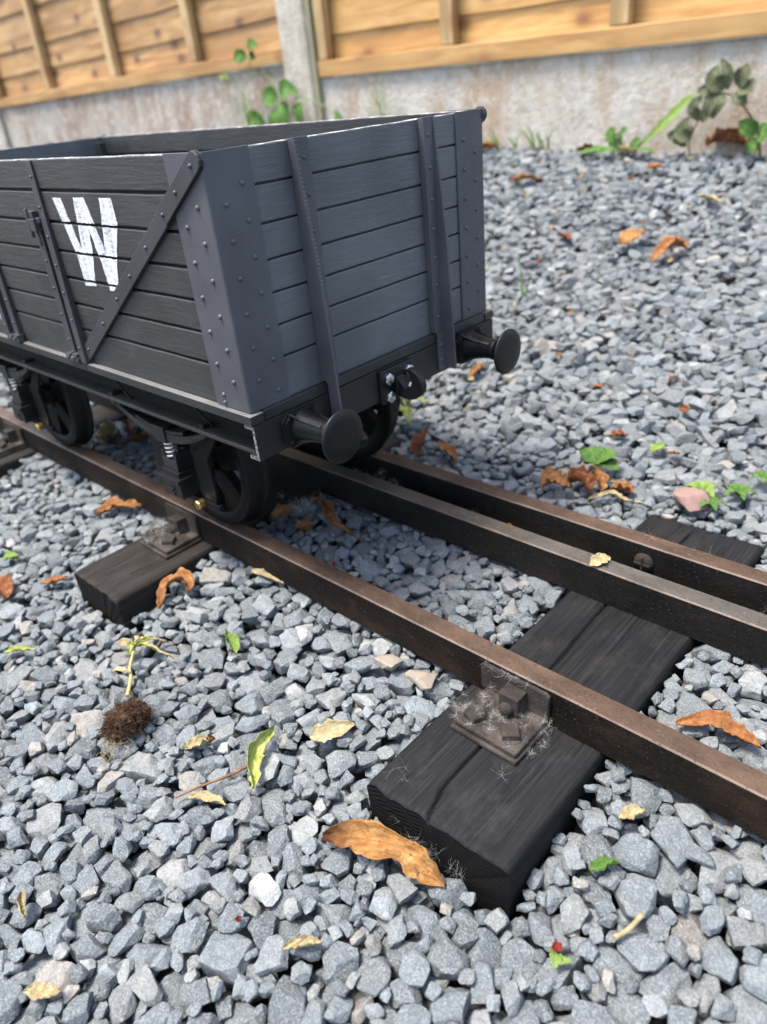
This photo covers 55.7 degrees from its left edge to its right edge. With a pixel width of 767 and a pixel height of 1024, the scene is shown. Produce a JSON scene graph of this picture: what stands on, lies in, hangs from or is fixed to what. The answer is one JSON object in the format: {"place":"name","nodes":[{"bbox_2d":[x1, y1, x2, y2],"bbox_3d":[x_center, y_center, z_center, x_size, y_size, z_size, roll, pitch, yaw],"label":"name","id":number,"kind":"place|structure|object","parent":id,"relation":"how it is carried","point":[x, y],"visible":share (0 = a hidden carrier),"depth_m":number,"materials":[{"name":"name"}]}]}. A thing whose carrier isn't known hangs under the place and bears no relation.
{"place":"outdoors","nodes":[
{"label":"outdoors","id":0,"kind":"place"},
{"bbox_2d":[0,145,766,1023],"bbox_3d":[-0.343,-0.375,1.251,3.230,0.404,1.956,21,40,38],"label":"gravel","id":1,"kind":"structure","parent":0,"point":[708,331],"depth_m":0.59,"materials":[{"name":"grey gravel"}]},
{"bbox_2d":[0,97,12,148],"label":"fence post","id":2,"kind":"object","parent":1,"relation":"on","point":[5,141],"depth_m":3.45,"materials":[{"name":"concrete"}]},
{"bbox_2d":[0,573,13,599],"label":"dry leaf","id":3,"kind":"object","parent":1,"relation":"on","point":[6,587],"visible":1,"depth_m":0.79,"materials":[{"name":"brown plant"}]},
{"bbox_2d":[3,551,17,560],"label":"green leaf","id":4,"kind":"object","parent":1,"relation":"on","point":[8,554],"visible":1,"depth_m":0.84,"materials":[{"name":"green plant"}]},
{"bbox_2d":[4,645,35,652],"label":"dry leaf","id":5,"kind":"object","parent":1,"relation":"on","point":[18,648],"visible":1,"depth_m":0.70,"materials":[{"name":"yellow plant"}]},
{"bbox_2d":[16,891,25,918],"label":"dry leaf","id":6,"kind":"object","parent":1,"relation":"on","point":[20,900],"visible":1,"depth_m":0.47,"materials":[{"name":"plant"}]},
{"bbox_2d":[24,981,60,1000],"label":"dry leaf","id":7,"kind":"object","parent":1,"relation":"on","point":[35,990],"visible":1,"depth_m":0.42,"materials":[{"name":"plant"}]},
{"bbox_2d":[40,575,67,583],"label":"dry leaf","id":8,"kind":"object","parent":1,"relation":"on","point":[53,579],"visible":1,"depth_m":0.79,"materials":[{"name":"orange plant"}]},
{"bbox_2d":[0,405,128,478],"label":"sleeper","id":9,"kind":"object","parent":1,"relation":"on","point":[14,463],"visible":0.16,"depth_m":1.05,"materials":[{"name":"brown wood"}]},
{"bbox_2d":[0,420,27,457],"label":"rail chair","id":10,"kind":"object","parent":9,"relation":"on","point":[12,439],"visible":1,"depth_m":1.05,"materials":[{"name":"metal"}]},
{"bbox_2d":[94,418,115,444],"bbox_3d":[-0.405,-0.117,1.056,0.035,0.040,0.042,-9,30,-5],"label":"leaf crumple","id":11,"kind":"object","parent":1,"relation":"on","point":[105,431],"visible":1,"depth_m":1.05,"materials":[{"name":"plant"}]},
{"bbox_2d":[95,497,141,515],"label":"dry leaf","id":12,"kind":"object","parent":1,"relation":"on","point":[109,504],"visible":1,"depth_m":0.87,"materials":[{"name":"orange plant"}]},
{"bbox_2d":[123,418,133,433],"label":"dry leaf","id":13,"kind":"object","parent":1,"relation":"on","point":[127,422],"visible":1,"depth_m":1.08,"materials":[{"name":"brown plant"}]},
{"bbox_2d":[91,632,173,763],"bbox_3d":[-0.213,0.153,0.625,0.057,0.034,0.144,-8,30,-3],"label":"uprooted weed","id":14,"kind":"object","parent":1,"relation":"on","point":[128,720],"visible":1,"depth_m":0.59,"materials":[{"name":"brown soil"}]},
{"bbox_2d":[121,433,149,444],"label":"dry leaf","id":15,"kind":"object","parent":1,"relation":"on","point":[135,437],"visible":0.7,"depth_m":1.03,"materials":[{"name":"brown plant"}]},
{"bbox_2d":[1,64,291,147],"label":"gravel board","id":16,"kind":"object","parent":1,"relation":"on","point":[200,102],"visible":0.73,"depth_m":2.64,"materials":[{"name":"concrete"}]},
{"bbox_2d":[0,0,282,107],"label":"lap fence","id":17,"kind":"object","parent":16,"relation":"on","point":[53,49],"visible":0.91,"depth_m":2.61,"materials":[{"name":"brown wood"}]},
{"bbox_2d":[234,38,257,66],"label":"vine sprig","id":18,"kind":"object","parent":17,"relation":"attached to","point":[240,56],"visible":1,"depth_m":2.15,"materials":[{"name":"green plant"}]},
{"bbox_2d":[156,567,193,608],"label":"dry leaf","id":19,"kind":"object","parent":1,"relation":"on","point":[183,574],"visible":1,"depth_m":0.73,"materials":[{"name":"brown plant"}]},
{"bbox_2d":[182,733,210,749],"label":"dry leaf","id":20,"kind":"object","parent":1,"relation":"on","point":[196,741],"visible":1,"depth_m":0.57,"materials":[{"name":"plant"}]},
{"bbox_2d":[188,790,225,805],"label":"dry leaf","id":21,"kind":"object","parent":1,"relation":"on","point":[206,796],"visible":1,"depth_m":0.53,"materials":[{"name":"plant"}]},
{"bbox_2d":[175,764,246,798],"bbox_3d":[-0.126,0.200,0.536,0.057,0.006,0.005,-17,32,-18],"label":"leaf stalk","id":22,"kind":"object","parent":1,"relation":"on","point":[222,777],"visible":1,"depth_m":0.53,"materials":[{"name":"brown plant"}]},
{"bbox_2d":[206,733,215,742],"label":"dry leaf","id":23,"kind":"object","parent":1,"relation":"on","point":[211,737],"visible":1,"depth_m":0.57,"materials":[{"name":"brown plant"}]},
{"bbox_2d":[219,72,236,126],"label":"grass tuft","id":24,"kind":"object","parent":1,"relation":"on","point":[224,76],"visible":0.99,"depth_m":2.29,"materials":[{"name":"green plant"}]},
{"bbox_2d":[224,632,239,653],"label":"green leaf","id":25,"kind":"object","parent":1,"relation":"on","point":[232,639],"visible":1,"depth_m":0.65,"materials":[{"name":"green plant"}]},
{"bbox_2d":[235,915,240,921],"bbox_3d":[-0.090,0.253,0.450,0.004,0.004,0.004,21,40,38],"label":"red bud","id":26,"kind":"object","parent":1,"relation":"on","point":[238,918],"visible":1,"depth_m":0.45,"materials":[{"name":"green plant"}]},
{"bbox_2d":[74,431,402,639],"bbox_3d":[-0.145,0.024,0.883,0.089,0.096,0.427,21,40,38],"label":"sleeper","id":27,"kind":"object","parent":1,"relation":"on","point":[120,586],"visible":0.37,"depth_m":0.75,"materials":[{"name":"black wood"}]},
{"bbox_2d":[139,502,201,559],"bbox_3d":[-0.234,0.019,0.782,0.058,0.032,0.045,21,40,38],"label":"rail chair","id":28,"kind":"object","parent":27,"relation":"on","point":[182,523],"visible":1,"depth_m":0.78,"materials":[{"name":"metal"}]},
{"bbox_2d":[129,523,177,543],"bbox_3d":[-0.241,0.021,0.776,0.056,0.020,0.040,0,31,11],"label":"seed fluff","id":29,"kind":"object","parent":28,"relation":"on","point":[155,533],"visible":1,"depth_m":0.78,"materials":[{"name":"white plant"}]},
{"bbox_2d":[146,516,168,535],"bbox_3d":[-0.244,0.012,0.792,0.035,0.021,0.034,21,40,38],"label":"seed fluff","id":30,"kind":"object","parent":28,"relation":"on","point":[158,522],"visible":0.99,"depth_m":0.80,"materials":[{"name":"white plant"}]},
{"bbox_2d":[231,70,252,125],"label":"grass tuft","id":31,"kind":"object","parent":1,"relation":"on","point":[246,115],"visible":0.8,"depth_m":2.23,"materials":[{"name":"green plant"}]},
{"bbox_2d":[247,726,274,788],"bbox_3d":[-0.096,0.183,0.549,0.015,0.014,0.052,1,31,12],"label":"dry leaf","id":32,"kind":"object","parent":1,"relation":"on","point":[256,749],"visible":1,"depth_m":0.55,"materials":[{"name":"plant"}]},
{"bbox_2d":[251,568,283,583],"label":"dry leaf","id":33,"kind":"object","parent":1,"relation":"on","point":[262,572],"visible":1,"depth_m":0.71,"materials":[{"name":"plant"}]},
{"bbox_2d":[269,503,297,522],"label":"dry leaf","id":34,"kind":"object","parent":1,"relation":"on","point":[279,510],"visible":1,"depth_m":0.80,"materials":[{"name":"brown plant"}]},
{"bbox_2d":[246,72,342,125],"bbox_3d":[-0.276,-1.182,2.111,0.446,0.194,0.042,21,40,38],"label":"broadleaf weed","id":35,"kind":"object","parent":1,"relation":"on","point":[279,114],"visible":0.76,"depth_m":2.13,"materials":[{"name":"green plant"}]},
{"bbox_2d":[272,495,318,517],"bbox_3d":[-0.095,-0.007,0.795,0.054,0.025,0.049,0,31,10],"label":"seed fluff","id":36,"kind":"object","parent":1,"relation":"on","point":[307,501],"visible":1,"depth_m":0.80,"materials":[{"name":"grey plant"}]},
{"bbox_2d":[282,934,321,949],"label":"dry leaf","id":37,"kind":"object","parent":1,"relation":"on","point":[295,943],"visible":1,"depth_m":0.43,"materials":[{"name":"plant"}]},
{"bbox_2d":[275,0,332,122],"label":"fence post","id":38,"kind":"object","parent":1,"relation":"on","point":[294,38],"depth_m":2.05,"materials":[{"name":"concrete"}]},
{"bbox_2d":[304,0,325,120],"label":"timber strip","id":39,"kind":"object","parent":38,"relation":"attached to","point":[314,51],"depth_m":2.02,"materials":[{"name":"wood"}]},
{"bbox_2d":[294,519,314,529],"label":"dry leaf","id":40,"kind":"object","parent":1,"relation":"on","point":[305,524],"visible":1,"depth_m":0.79,"materials":[{"name":"brown plant"}]},
{"bbox_2d":[309,488,320,503],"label":"dry leaf","id":41,"kind":"object","parent":1,"relation":"on","point":[316,494],"visible":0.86,"depth_m":0.85,"materials":[{"name":"brown plant"}]},
{"bbox_2d":[309,718,355,742],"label":"dry leaf","id":42,"kind":"object","parent":1,"relation":"on","point":[327,729],"visible":1,"depth_m":0.56,"materials":[{"name":"plant"}]},
{"bbox_2d":[310,497,359,538],"bbox_3d":[-0.057,0.002,0.787,0.020,0.022,0.100,-19,33,-21],"label":"dry leaf","id":43,"kind":"object","parent":1,"relation":"on","point":[329,513],"visible":0.99,"depth_m":0.79,"materials":[{"name":"brown plant"}]},
{"bbox_2d":[363,67,386,116],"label":"grass tuft","id":44,"kind":"object","parent":1,"relation":"on","point":[380,110],"visible":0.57,"depth_m":1.90,"materials":[{"name":"green plant"}]},
{"bbox_2d":[321,819,445,887],"bbox_3d":[0.000,0.216,0.469,0.088,0.023,0.021,9,34,25],"label":"dry leaf","id":45,"kind":"object","parent":1,"relation":"on","point":[373,839],"visible":1,"depth_m":0.47,"materials":[{"name":"orange plant"}]},
{"bbox_2d":[374,654,403,669],"bbox_3d":[0.004,0.122,0.598,0.022,0.010,0.017,21,40,38],"label":"loose stone","id":46,"kind":"object","parent":1,"relation":"on","point":[390,661],"visible":1,"depth_m":0.59,"materials":[{"name":"beige stone"}]},
{"bbox_2d":[399,396,425,426],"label":"weed","id":47,"kind":"object","parent":1,"relation":"on","point":[407,412],"visible":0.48,"depth_m":0.95,"materials":[{"name":"green plant"}]},
{"bbox_2d":[410,426,428,456],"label":"dry leaf","id":48,"kind":"object","parent":1,"relation":"on","point":[417,442],"visible":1,"depth_m":0.92,"materials":[{"name":"brown plant"}]},
{"bbox_2d":[405,670,436,690],"bbox_3d":[0.032,0.132,0.575,0.025,0.012,0.020,21,40,38],"label":"loose stone","id":49,"kind":"object","parent":1,"relation":"on","point":[422,680],"visible":1,"depth_m":0.57,"materials":[{"name":"beige stone"}]},
{"bbox_2d":[438,440,457,462],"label":"dry leaf","id":50,"kind":"object","parent":1,"relation":"on","point":[450,451],"visible":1,"depth_m":0.90,"materials":[{"name":"brown plant"}]},
{"bbox_2d":[469,362,484,375],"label":"dry leaf","id":51,"kind":"object","parent":1,"relation":"on","point":[474,369],"visible":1,"depth_m":1.05,"materials":[{"name":"orange plant"}]},
{"bbox_2d":[483,141,496,147],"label":"dry leaf","id":52,"kind":"object","parent":1,"relation":"on","point":[488,145],"visible":0.59,"depth_m":1.74,"materials":[{"name":"orange plant"}]},
{"bbox_2d":[486,127,520,148],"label":"grass tuft","id":53,"kind":"object","parent":1,"relation":"on","point":[497,144],"visible":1,"depth_m":1.73,"materials":[{"name":"green plant"}]},
{"bbox_2d":[509,173,539,182],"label":"dry leaf","id":54,"kind":"object","parent":1,"relation":"on","point":[520,176],"visible":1,"depth_m":1.54,"materials":[{"name":"brown plant"}]},
{"bbox_2d":[519,256,529,298],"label":"grass tuft","id":55,"kind":"object","parent":1,"relation":"on","point":[522,294],"visible":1,"depth_m":1.18,"materials":[{"name":"green plant"}]},
{"bbox_2d":[516,125,557,149],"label":"grass tuft","id":56,"kind":"object","parent":1,"relation":"on","point":[539,140],"visible":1,"depth_m":1.67,"materials":[{"name":"green plant"}]},
{"bbox_2d":[321,36,766,167],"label":"gravel board","id":57,"kind":"object","parent":1,"relation":"on","point":[579,99],"visible":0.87,"depth_m":1.60,"materials":[{"name":"concrete"}]},
{"bbox_2d":[312,0,766,77],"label":"lap fence","id":58,"kind":"object","parent":57,"relation":"on","point":[360,36],"visible":1,"depth_m":1.66,"materials":[{"name":"brown wood"}]},
{"bbox_2d":[541,466,570,487],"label":"dry leaf","id":59,"kind":"object","parent":1,"relation":"on","point":[549,476],"visible":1,"depth_m":0.80,"materials":[{"name":"brown plant"}]},
{"bbox_2d":[549,941,572,969],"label":"leaf","id":60,"kind":"object","parent":1,"relation":"on","point":[557,957],"visible":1,"depth_m":0.41,"materials":[{"name":"green plant"}]},
{"bbox_2d":[557,232,571,239],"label":"dry leaf","id":61,"kind":"object","parent":1,"relation":"on","point":[567,235],"visible":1,"depth_m":1.30,"materials":[{"name":"brown plant"}]},
{"bbox_2d":[367,514,763,929],"bbox_3d":[0.178,0.148,0.612,0.113,0.096,0.429,21,40,38],"label":"sleeper","id":62,"kind":"object","parent":1,"relation":"on","point":[474,813],"visible":0.59,"depth_m":0.50,"materials":[{"name":"black wood"}]},
{"bbox_2d":[389,815,462,883],"bbox_3d":[0.027,0.218,0.467,0.069,0.022,0.024,21,40,38],"label":"seed fluff","id":63,"kind":"object","parent":62,"relation":"hanging from","point":[437,856],"visible":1,"depth_m":0.46,"materials":[{"name":"grey plant"}]},
{"bbox_2d":[450,662,550,765],"bbox_3d":[0.082,0.141,0.515,0.058,0.032,0.045,21,40,38],"label":"rail chair","id":64,"kind":"object","parent":62,"relation":"on","point":[516,699],"visible":1,"depth_m":0.52,"materials":[{"name":"metal"}]},
{"bbox_2d":[436,692,470,727],"bbox_3d":[0.057,0.142,0.527,0.041,0.019,0.029,21,40,38],"label":"seed fluff","id":65,"kind":"object","parent":64,"relation":"on","point":[456,706],"visible":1,"depth_m":0.53,"materials":[{"name":"white plant"}]},
{"bbox_2d":[435,683,545,747],"bbox_3d":[0.076,0.141,0.520,0.086,0.014,0.048,21,40,38],"label":"seed fluff","id":66,"kind":"object","parent":64,"relation":"on","point":[491,714],"visible":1,"depth_m":0.51,"materials":[{"name":"grey plant"}]},
{"bbox_2d":[523,711,555,758],"bbox_3d":[0.107,0.153,0.503,0.034,0.016,0.032,-17,32,-18],"label":"seed fluff","id":67,"kind":"object","parent":64,"relation":"attached to","point":[543,737],"visible":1,"depth_m":0.50,"materials":[{"name":"grey plant"}]},
{"bbox_2d":[566,464,596,494],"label":"dry leaf","id":68,"kind":"object","parent":1,"relation":"on","point":[585,478],"visible":1,"depth_m":0.79,"materials":[{"name":"brown plant"}]},
{"bbox_2d":[575,143,594,150],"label":"dry leaf","id":69,"kind":"object","parent":1,"relation":"on","point":[583,147],"visible":0.61,"depth_m":1.59,"materials":[{"name":"brown plant"}]},
{"bbox_2d":[592,384,604,387],"bbox_3d":[0.280,-0.164,0.943,0.016,0.005,0.011,21,40,38],"label":"leaf scrap","id":70,"kind":"object","parent":1,"relation":"on","point":[597,385],"visible":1,"depth_m":0.94,"materials":[{"name":"orange plant"}]},
{"bbox_2d":[579,446,618,471],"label":"leaf","id":71,"kind":"object","parent":1,"relation":"on","point":[599,456],"visible":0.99,"depth_m":0.82,"materials":[{"name":"green plant"}]},
{"bbox_2d":[592,466,609,490],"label":"dry leaf","id":72,"kind":"object","parent":1,"relation":"on","point":[602,479],"visible":1,"depth_m":0.79,"materials":[{"name":"brown plant"}]},
{"bbox_2d":[589,854,620,871],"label":"green leaf","id":73,"kind":"object","parent":1,"relation":"on","point":[601,863],"visible":1,"depth_m":0.44,"materials":[{"name":"green plant"}]},
{"bbox_2d":[588,490,643,503],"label":"twig","id":74,"kind":"object","parent":1,"relation":"on","point":[616,494],"visible":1,"depth_m":0.77,"materials":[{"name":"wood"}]},
{"bbox_2d":[608,429,627,436],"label":"dry leaf","id":75,"kind":"object","parent":1,"relation":"on","point":[619,432],"visible":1,"depth_m":0.86,"materials":[{"name":"brown plant"}]},
{"bbox_2d":[609,479,634,493],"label":"dry leaf","id":76,"kind":"object","parent":1,"relation":"on","point":[625,486],"visible":1,"depth_m":0.78,"materials":[{"name":"brown plant"}]},
{"bbox_2d":[616,144,637,153],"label":"dry leaf","id":77,"kind":"object","parent":1,"relation":"on","point":[625,148],"visible":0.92,"depth_m":1.54,"materials":[{"name":"plant"}]},
{"bbox_2d":[613,912,643,939],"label":"twig","id":78,"kind":"object","parent":1,"relation":"on","point":[631,926],"visible":1,"depth_m":0.41,"materials":[{"name":"wood"}]},
{"bbox_2d":[618,803,645,819],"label":"dry leaf","id":79,"kind":"object","parent":1,"relation":"on","point":[631,811],"visible":1,"depth_m":0.46,"materials":[{"name":"plant"}]},
{"bbox_2d":[618,228,646,244],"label":"dry leaf","id":80,"kind":"object","parent":1,"relation":"on","point":[629,235],"visible":1,"depth_m":1.23,"materials":[{"name":"orange plant"}]},
{"bbox_2d":[578,92,693,154],"bbox_3d":[0.516,-0.798,1.503,0.236,0.107,0.041,16,37,33],"label":"dandelion","id":81,"kind":"object","parent":1,"relation":"on","point":[611,139],"visible":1,"depth_m":1.51,"materials":[{"name":"green plant"}]},
{"bbox_2d":[646,162,663,169],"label":"dry leaf","id":82,"kind":"object","parent":1,"relation":"on","point":[651,165],"visible":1,"depth_m":1.45,"materials":[{"name":"orange plant"}]},
{"bbox_2d":[650,442,665,451],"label":"green leaf","id":83,"kind":"object","parent":1,"relation":"on","point":[656,446],"visible":1,"depth_m":0.83,"materials":[{"name":"green plant"}]},
{"bbox_2d":[650,235,688,261],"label":"dry leaf","id":84,"kind":"object","parent":1,"relation":"on","point":[667,242],"visible":1,"depth_m":1.17,"materials":[{"name":"brown plant"}]},
{"bbox_2d":[667,450,679,453],"bbox_3d":[0.325,-0.066,0.812,0.013,0.004,0.007,21,40,38],"label":"leaf scrap","id":85,"kind":"object","parent":1,"relation":"on","point":[672,452],"visible":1,"depth_m":0.81,"materials":[{"name":"brown plant"}]},
{"bbox_2d":[679,403,688,412],"bbox_3d":[0.358,-0.125,0.866,0.009,0.008,0.018,-5,30,1],"label":"leaf scrap","id":86,"kind":"object","parent":1,"relation":"on","point":[684,408],"visible":1,"depth_m":0.87,"materials":[{"name":"orange plant"}]},
{"bbox_2d":[672,487,708,511],"bbox_3d":[0.313,-0.013,0.741,0.038,0.018,0.026,21,40,38],"label":"loose stone","id":87,"kind":"object","parent":1,"relation":"on","point":[689,499],"visible":1,"depth_m":0.73,"materials":[{"name":"stone"}]},
{"bbox_2d":[683,481,720,498],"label":"seedling","id":88,"kind":"object","parent":1,"relation":"on","point":[706,486],"visible":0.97,"depth_m":0.75,"materials":[{"name":"green plant"}]},
{"bbox_2d":[698,193,720,202],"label":"dry leaf","id":89,"kind":"object","parent":1,"relation":"on","point":[709,197],"visible":1,"depth_m":1.28,"materials":[{"name":"plant"}]},
{"bbox_2d":[699,497,726,511],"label":"seedling","id":90,"kind":"object","parent":1,"relation":"on","point":[714,502],"visible":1,"depth_m":0.73,"materials":[{"name":"green plant"}]},
{"bbox_2d":[667,58,766,155],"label":"bramble","id":91,"kind":"object","parent":1,"relation":"on","point":[714,86],"visible":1,"depth_m":1.37,"materials":[{"name":"green plant"}]},
{"bbox_2d":[675,709,760,748],"bbox_3d":[0.230,0.145,0.497,0.054,0.012,0.017,12,35,28],"label":"dry leaf","id":92,"kind":"object","parent":1,"relation":"on","point":[725,722],"visible":1,"depth_m":0.50,"materials":[{"name":"orange plant"}]},
{"bbox_2d":[705,127,748,145],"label":"dry leaf","id":93,"kind":"object","parent":1,"relation":"on","point":[728,134],"visible":0.94,"depth_m":1.41,"materials":[{"name":"brown plant"}]},
{"bbox_2d":[724,482,757,500],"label":"seedling","id":94,"kind":"object","parent":1,"relation":"on","point":[740,489],"visible":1,"depth_m":0.74,"materials":[{"name":"green plant"}]},
{"bbox_2d":[750,470,766,484],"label":"seedling","id":95,"kind":"object","parent":1,"relation":"on","point":[762,474],"visible":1,"depth_m":0.75,"materials":[{"name":"green plant"}]},
{"bbox_3d":[0.498,0.273,0.340,0.109,0.096,0.427,21,40,38],"label":"sleeper","id":96,"kind":"object","parent":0,"visible":0},
{"bbox_2d":[0,407,766,840],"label":"track rail","id":97,"kind":"object","parent":96,"relation":"on","point":[728,787],"visible":0.9,"depth_m":0.56,"materials":[{"name":"brown metal"}]},
{"bbox_2d":[0,106,520,523],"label":"open wagon","id":98,"kind":"object","parent":97,"relation":"on","point":[253,298],"visible":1,"depth_m":0.59,"materials":[{"name":"grey paint"}]},
{"bbox_2d":[86,391,766,667],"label":"track rail","id":99,"kind":"object","parent":96,"relation":"on","point":[729,627],"visible":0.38,"depth_m":0.66,"materials":[{"name":"brown metal"}]},
{"bbox_2d":[589,553,610,565],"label":"dry leaf","id":100,"kind":"object","parent":99,"relation":"on","point":[597,559],"visible":1,"depth_m":0.62,"materials":[{"name":"plant"}]},
{"bbox_2d":[290,442,766,614],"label":"track rail","id":101,"kind":"object","parent":96,"relation":"on","point":[745,586],"visible":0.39,"depth_m":0.69,"materials":[{"name":"metal"}]}
]}

